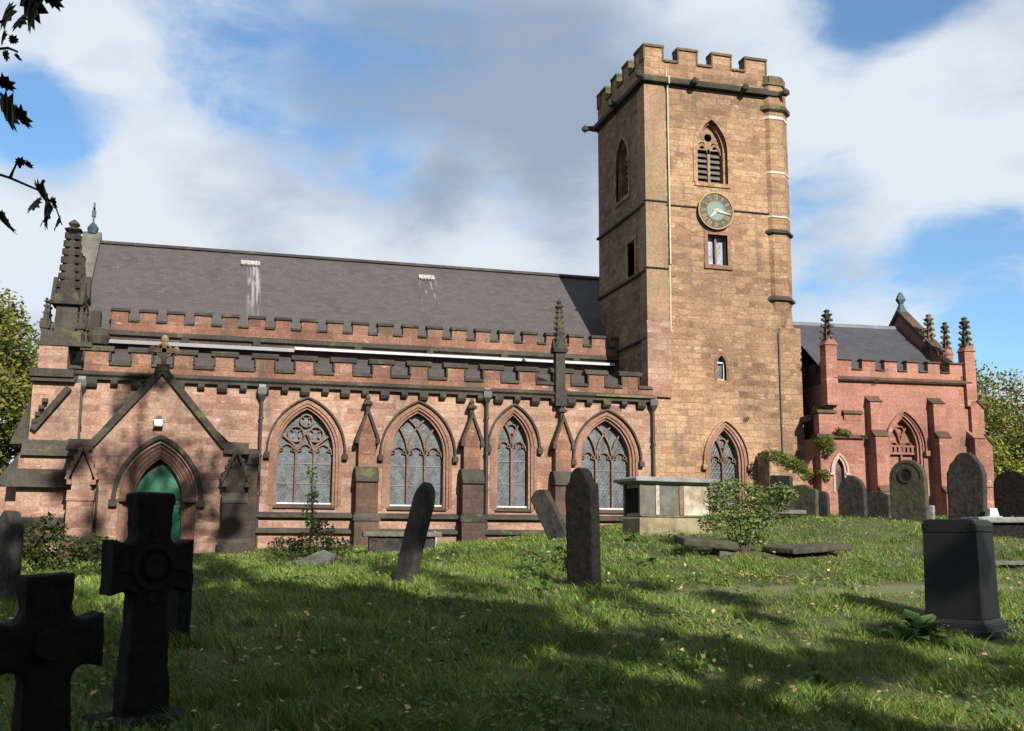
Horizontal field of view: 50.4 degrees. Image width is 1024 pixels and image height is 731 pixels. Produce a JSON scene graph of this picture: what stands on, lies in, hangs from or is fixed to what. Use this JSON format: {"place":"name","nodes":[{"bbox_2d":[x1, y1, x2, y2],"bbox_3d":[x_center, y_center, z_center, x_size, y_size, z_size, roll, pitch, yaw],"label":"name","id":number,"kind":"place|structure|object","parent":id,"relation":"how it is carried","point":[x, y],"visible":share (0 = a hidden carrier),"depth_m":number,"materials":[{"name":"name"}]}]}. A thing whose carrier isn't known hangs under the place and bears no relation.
{"place":"outdoors","nodes":[
{"label":"outdoors","id":0,"kind":"place"},
{"bbox_2d":[0,512,1023,730],"bbox_3d":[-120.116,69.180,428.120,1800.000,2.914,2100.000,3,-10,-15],"label":"ground","id":1,"kind":"structure","parent":0,"point":[893,586],"depth_m":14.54,"materials":[{"name":"green plant"}]},
{"bbox_2d":[0,510,23,603],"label":"headstone","id":2,"kind":"object","parent":1,"relation":"on","point":[11,534],"visible":0.69,"depth_m":14.40,"materials":[{"name":"grey stone"}]},
{"bbox_2d":[0,315,39,473],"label":"tree","id":3,"kind":"object","parent":1,"relation":"on","point":[12,407],"visible":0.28,"depth_m":41.31,"materials":[{"name":"green plant"}]},
{"bbox_2d":[0,281,40,444],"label":"tree","id":4,"kind":"object","parent":1,"relation":"on","point":[13,311],"visible":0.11,"depth_m":44.69,"materials":[{"name":"green plant"}]},
{"bbox_2d":[0,572,103,730],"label":"stone cross","id":5,"kind":"object","parent":1,"relation":"on","point":[50,641],"visible":1,"depth_m":6.29,"materials":[{"name":"grey stone"}]},
{"bbox_2d":[21,512,117,570],"bbox_3d":[-10.223,3.778,23.340,4.729,1.302,1.260,3,-10,-15],"label":"bush","id":6,"kind":"object","parent":1,"relation":"on","point":[50,537],"visible":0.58,"depth_m":23.34,"materials":[{"name":"green plant"}]},
{"bbox_2d":[81,492,197,730],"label":"stone cross","id":7,"kind":"object","parent":1,"relation":"on","point":[146,566],"visible":0.98,"depth_m":8.43,"materials":[{"name":"grey stone"}]},
{"bbox_2d":[167,574,193,646],"bbox_3d":[-3.597,2.708,11.581,0.172,1.306,0.492,9,-11,-43],"label":"headstone","id":8,"kind":"object","parent":1,"relation":"on","point":[179,609],"visible":0.23,"depth_m":11.42,"materials":[{"name":"grey stone"}]},
{"bbox_2d":[265,519,353,556],"bbox_3d":[-4.628,3.963,24.965,2.020,0.910,1.050,3,-10,-15],"label":"bush","id":9,"kind":"object","parent":1,"relation":"on","point":[326,542],"visible":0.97,"depth_m":24.91,"materials":[{"name":"green plant"}]},
{"bbox_2d":[301,464,323,552],"bbox_3d":[-4.755,3.518,25.838,0.594,2.364,0.485,3,-10,-15],"label":"sapling","id":10,"kind":"object","parent":1,"relation":"on","point":[311,505],"visible":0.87,"depth_m":25.85,"materials":[{"name":"green plant"}]},
{"bbox_2d":[293,550,337,565],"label":"ledger slab","id":11,"kind":"structure","parent":1,"relation":"on","point":[323,556],"depth_m":22.57,"materials":[{"name":"grey stone"}]},
{"bbox_2d":[362,531,441,553],"bbox_3d":[-2.854,4.656,28.088,2.015,0.730,0.870,2,-9,-9],"label":"tomb","id":12,"kind":"object","parent":1,"relation":"on","point":[383,541],"visible":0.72,"depth_m":27.70,"materials":[{"name":"grey stone"}]},
{"bbox_2d":[393,482,434,582],"bbox_3d":[-1.586,2.873,17.450,0.183,2.043,0.453,20,-12,-37],"label":"headstone","id":13,"kind":"object","parent":1,"relation":"on","point":[415,533],"visible":0.75,"depth_m":17.37,"materials":[{"name":"grey stone"}]},
{"bbox_2d":[0,42,994,557],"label":"church","id":14,"kind":"structure","parent":1,"relation":"on","point":[226,396],"depth_m":37.47,"materials":[{"name":"red stone"}]},
{"bbox_2d":[136,465,181,541],"bbox_3d":[-10.122,4.440,31.381,1.600,3.170,0.120,3,-10,-15],"label":"porch door","id":15,"kind":"structure","parent":14,"relation":"in","point":[162,479],"depth_m":31.51,"materials":[{"name":"green wood"}]},
{"bbox_2d":[264,396,347,508],"bbox_3d":[-6.378,2.684,33.643,2.540,3.438,0.590,3,-10,-15],"label":"window","id":16,"kind":"structure","parent":14,"relation":"in","point":[306,435],"depth_m":33.75,"materials":[{"name":"glass"}]},
{"bbox_2d":[377,400,457,510],"bbox_3d":[-3.014,2.855,34.559,2.560,3.468,0.590,3,-10,-15],"label":"window","id":17,"kind":"structure","parent":14,"relation":"in","point":[417,448],"depth_m":34.68,"materials":[{"name":"glass"}]},
{"bbox_2d":[488,403,542,511],"bbox_3d":[0.022,2.985,35.390,1.900,3.505,0.590,3,-10,-15],"label":"window","id":18,"kind":"structure","parent":14,"relation":"in","point":[513,450],"depth_m":35.48,"materials":[{"name":"glass"}]},
{"bbox_2d":[571,409,644,513],"bbox_3d":[3.115,3.181,36.226,2.560,3.457,0.590,3,-10,-15],"label":"window","id":19,"kind":"structure","parent":14,"relation":"in","point":[606,447],"depth_m":36.40,"materials":[{"name":"glass"}]},
{"bbox_2d":[614,135,629,207],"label":"belfry window","id":20,"kind":"structure","parent":14,"relation":"in","point":[625,154],"depth_m":41.12,"materials":[{"name":"stone"}]},
{"bbox_2d":[625,233,636,283],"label":"west window","id":21,"kind":"structure","parent":14,"relation":"in","point":[634,236],"depth_m":39.49,"materials":[{"name":"stone"}]},
{"bbox_2d":[693,115,731,188],"bbox_3d":[7.120,-7.688,39.484,1.480,2.718,0.690,3,-10,-15],"label":"belfry window","id":22,"kind":"structure","parent":14,"relation":"in","point":[709,167],"depth_m":39.43,"materials":[{"name":"stone"}]},
{"bbox_2d":[704,230,732,269],"bbox_3d":[7.269,-4.075,38.778,1.080,1.400,0.410,3,-10,-15],"label":"square window","id":23,"kind":"structure","parent":14,"relation":"in","point":[713,246],"depth_m":38.79,"materials":[{"name":"stone"}]},
{"bbox_2d":[714,352,728,379],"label":"lancet window","id":24,"kind":"structure","parent":14,"relation":"in","point":[719,367],"depth_m":38.06,"materials":[{"name":"stone"}]},
{"bbox_2d":[701,419,752,509],"bbox_3d":[7.340,3.428,37.582,1.860,3.124,0.590,3,-10,-15],"label":"window","id":25,"kind":"structure","parent":14,"relation":"in","point":[726,454],"depth_m":37.71,"materials":[{"name":"glass"}]},
{"bbox_2d":[759,449,814,480],"bbox_3d":[9.392,3.402,37.183,2.039,1.103,0.881,3,-10,-15],"label":"wall plant","id":26,"kind":"object","parent":14,"relation":"attached to","point":[794,463],"depth_m":37.01,"materials":[{"name":"green plant"}]},
{"bbox_2d":[811,405,825,409],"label":"wall plant","id":27,"kind":"object","parent":14,"relation":"attached to","point":[814,407],"depth_m":38.02,"materials":[{"name":"green plant"}]},
{"bbox_2d":[816,468,830,481],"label":"wall plant","id":28,"kind":"object","parent":14,"relation":"attached to","point":[821,472],"depth_m":36.84,"materials":[{"name":"green plant"}]},
{"bbox_2d":[813,434,837,456],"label":"wall plant","id":29,"kind":"object","parent":14,"relation":"attached to","point":[822,444],"depth_m":36.96,"materials":[{"name":"green plant"}]},
{"bbox_2d":[829,453,850,491],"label":"vestry window","id":30,"kind":"structure","parent":14,"relation":"in","point":[839,456],"depth_m":37.11,"materials":[{"name":"stone"}]},
{"bbox_2d":[835,427,852,435],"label":"wall plant","id":31,"kind":"object","parent":14,"relation":"attached to","point":[845,431],"depth_m":37.16,"materials":[{"name":"green plant"}]},
{"bbox_2d":[886,410,930,481],"bbox_3d":[13.649,3.273,37.922,1.740,3.403,0.590,2,-9,-11],"label":"chapel window","id":32,"kind":"structure","parent":14,"relation":"in","point":[906,438],"depth_m":38.09,"materials":[{"name":"pink stone"}]},
{"bbox_2d":[0,520,1023,730],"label":"ground ivy","id":33,"kind":"object","parent":1,"relation":"on","point":[433,704],"visible":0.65,"depth_m":11.36,"materials":[{"name":"green plant"}]},
{"bbox_2d":[0,514,1023,730],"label":"fallen leaves","id":34,"kind":"object","parent":1,"relation":"on","point":[476,669],"visible":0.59,"depth_m":12.19,"materials":[{"name":"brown plant"}]},
{"bbox_2d":[513,683,548,699],"bbox_3d":[0.181,2.959,9.853,0.511,0.122,0.464,3,-10,-15],"label":"dock plant","id":35,"kind":"object","parent":1,"relation":"on","point":[527,685],"visible":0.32,"depth_m":9.89,"materials":[{"name":"green plant"}]},
{"bbox_2d":[511,545,566,579],"bbox_3d":[0.637,3.195,17.647,1.341,0.586,0.631,3,-10,-15],"label":"bush","id":36,"kind":"object","parent":1,"relation":"on","point":[543,560],"visible":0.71,"depth_m":17.56,"materials":[{"name":"green plant"}]},
{"bbox_2d":[527,581,561,590],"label":"dock plant","id":37,"kind":"object","parent":1,"relation":"on","point":[543,584],"visible":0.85,"depth_m":16.59,"materials":[{"name":"green plant"}]},
{"bbox_2d":[531,489,565,539],"bbox_3d":[1.069,4.147,28.748,0.562,1.911,0.235,-37,-27,24],"label":"headstone","id":38,"kind":"object","parent":1,"relation":"on","point":[548,514],"visible":0.73,"depth_m":28.74,"materials":[{"name":"grey stone"}]},
{"bbox_2d":[565,467,600,591],"bbox_3d":[1.124,2.777,17.229,0.216,2.326,0.594,8,-14,-41],"label":"headstone","id":39,"kind":"object","parent":1,"relation":"on","point":[583,566],"visible":0.78,"depth_m":17.14,"materials":[{"name":"grey stone"}]},
{"bbox_2d":[622,531,647,540],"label":"dock plant","id":40,"kind":"object","parent":1,"relation":"on","point":[634,534],"visible":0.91,"depth_m":24.53,"materials":[{"name":"green plant"}]},
{"bbox_2d":[640,557,656,564],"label":"dock plant","id":41,"kind":"object","parent":1,"relation":"on","point":[651,559],"visible":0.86,"depth_m":20.56,"materials":[{"name":"green plant"}]},
{"bbox_2d":[613,476,719,535],"bbox_3d":[3.725,3.642,26.103,2.320,1.850,1.120,4,-10,-23],"label":"chest tomb","id":42,"kind":"object","parent":1,"relation":"on","point":[679,502],"visible":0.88,"depth_m":25.75,"materials":[{"name":"stone"}]},
{"bbox_2d":[674,535,738,556],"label":"broken slab","id":43,"kind":"structure","parent":1,"relation":"on","point":[719,547],"depth_m":21.96,"materials":[{"name":"grey stone"}]},
{"bbox_2d":[697,477,798,552],"bbox_3d":[4.972,3.188,22.874,2.326,1.693,0.797,3,-10,-15],"label":"bush","id":44,"kind":"object","parent":1,"relation":"on","point":[762,498],"visible":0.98,"depth_m":22.79,"materials":[{"name":"green plant"}]},
{"bbox_2d":[770,475,793,516],"bbox_3d":[7.404,3.774,29.839,0.154,1.547,0.694,7,-11,-37],"label":"headstone","id":45,"kind":"object","parent":1,"relation":"on","point":[786,480],"visible":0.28,"depth_m":29.80,"materials":[{"name":"grey stone"}]},
{"bbox_2d":[766,510,805,514],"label":"ledger slab","id":46,"kind":"structure","parent":1,"relation":"on","point":[794,512],"depth_m":28.56,"materials":[{"name":"grey stone"}]},
{"bbox_2d":[793,485,818,517],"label":"headstone","id":47,"kind":"object","parent":1,"relation":"on","point":[807,500],"visible":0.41,"depth_m":30.90,"materials":[{"name":"grey stone"}]},
{"bbox_2d":[762,542,851,554],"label":"ledger slab","id":48,"kind":"structure","parent":1,"relation":"on","point":[807,548],"depth_m":22.76,"materials":[{"name":"grey stone"}]},
{"bbox_2d":[806,670,835,683],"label":"dock plant","id":49,"kind":"object","parent":1,"relation":"on","point":[817,676],"visible":0.82,"depth_m":11.87,"materials":[{"name":"green plant"}]},
{"bbox_2d":[819,491,829,516],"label":"headstone","id":50,"kind":"object","parent":1,"relation":"on","point":[824,504],"visible":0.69,"depth_m":31.80,"materials":[{"name":"grey stone"}]},
{"bbox_2d":[838,475,867,518],"bbox_3d":[10.413,4.207,33.248,0.195,1.686,0.931,8,-12,-39],"label":"headstone","id":51,"kind":"object","parent":1,"relation":"on","point":[852,495],"visible":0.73,"depth_m":33.17,"materials":[{"name":"grey stone"}]},
{"bbox_2d":[867,491,891,517],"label":"headstone","id":52,"kind":"object","parent":1,"relation":"on","point":[878,503],"visible":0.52,"depth_m":33.90,"materials":[{"name":"grey stone"}]},
{"bbox_2d":[880,624,931,642],"bbox_3d":[5.286,3.605,14.615,0.676,0.243,0.700,-4,-10,26],"label":"dock plant","id":53,"kind":"object","parent":1,"relation":"on","point":[900,631],"visible":0.87,"depth_m":14.60,"materials":[{"name":"green plant"}]},
{"bbox_2d":[889,460,929,522],"bbox_3d":[11.713,3.893,32.094,0.238,2.229,1.136,8,-13,-41],"label":"headstone","id":54,"kind":"object","parent":1,"relation":"on","point":[909,496],"visible":0.77,"depth_m":32.02,"materials":[{"name":"grey stone"}]},
{"bbox_2d":[898,609,955,636],"bbox_3d":[5.667,3.580,15.054,0.892,0.365,0.861,3,-10,-15],"label":"dock plant","id":55,"kind":"object","parent":1,"relation":"on","point":[916,620],"visible":0.69,"depth_m":15.06,"materials":[{"name":"green plant"}]},
{"bbox_2d":[929,505,934,518],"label":"headstone","id":56,"kind":"object","parent":1,"relation":"on","point":[932,511],"visible":0.2,"depth_m":32.77,"materials":[{"name":"stone"}]},
{"bbox_2d":[942,635,970,649],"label":"dock plant","id":57,"kind":"object","parent":1,"relation":"on","point":[950,638],"visible":0.75,"depth_m":14.41,"materials":[{"name":"green plant"}]},
{"bbox_2d":[947,452,987,518],"bbox_3d":[13.639,3.849,32.605,0.255,2.492,1.164,8,-10,-39],"label":"headstone","id":58,"kind":"object","parent":1,"relation":"on","point":[967,485],"visible":0.76,"depth_m":32.52,"materials":[{"name":"grey stone"}]},
{"bbox_2d":[921,519,1015,640],"bbox_3d":[6.529,3.180,15.824,1.116,1.862,1.116,-8,-12,40],"label":"granite pedestal","id":59,"kind":"object","parent":1,"relation":"on","point":[960,579],"visible":0.81,"depth_m":15.54,"materials":[{"name":"grey stone"}]},
{"bbox_2d":[959,517,1023,537],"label":"ledger slab","id":60,"kind":"structure","parent":1,"relation":"on","point":[1006,526],"depth_m":27.97,"materials":[{"name":"stone"}]},
{"bbox_2d":[982,508,1001,516],"bbox_3d":[14.042,4.380,31.821,0.607,0.420,0.389,3,-10,-15],"label":"marble urn base","id":61,"kind":"object","parent":60,"relation":"on","point":[991,512],"visible":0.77,"depth_m":31.74,"materials":[{"name":"white stone"}]},
{"bbox_2d":[975,360,1023,477],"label":"tree","id":62,"kind":"object","parent":1,"relation":"on","point":[995,415],"visible":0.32,"depth_m":59.83,"materials":[{"name":"green plant"}]},
{"bbox_2d":[985,430,1023,478],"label":"tree","id":63,"kind":"object","parent":1,"relation":"on","point":[996,450],"visible":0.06,"depth_m":54.72,"materials":[{"name":"green plant"}]},
{"bbox_2d":[992,413,1022,473],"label":"tree","id":64,"kind":"object","parent":1,"relation":"on","point":[1010,435],"visible":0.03,"depth_m":66.12,"materials":[{"name":"green plant"}]},
{"bbox_2d":[993,471,1023,516],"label":"headstone","id":65,"kind":"object","parent":1,"relation":"on","point":[1008,488],"visible":0.79,"depth_m":35.39,"materials":[{"name":"grey stone"}]},
{"bbox_2d":[995,560,1023,564],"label":"ledger slab","id":66,"kind":"structure","parent":1,"relation":"on","point":[999,562],"depth_m":23.12,"materials":[{"name":"grey stone"}]},
{"bbox_2d":[1006,421,1023,471],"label":"tree","id":67,"kind":"object","parent":1,"relation":"on","point":[1021,448],"visible":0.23,"depth_m":57.77,"materials":[{"name":"green plant"}]},
{"bbox_2d":[1007,612,1023,621],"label":"dock plant","id":68,"kind":"object","parent":1,"relation":"on","point":[1021,614],"visible":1,"depth_m":16.34,"materials":[{"name":"green plant"}]},
{"bbox_2d":[0,0,1023,474],"label":"sky","id":69,"kind":"structure","parent":0,"point":[435,132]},
{"bbox_3d":[4.690,-10.366,0.119,14.265,23.949,19.878,3,-10,-15],"label":"tree","id":70,"kind":"object","parent":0,"visible":0},
{"bbox_2d":[0,0,64,233],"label":"tree branch","id":71,"kind":"object","parent":70,"relation":"attached to","point":[10,110],"visible":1,"depth_m":4.33,"materials":[{"name":"green plant"}]}
]}

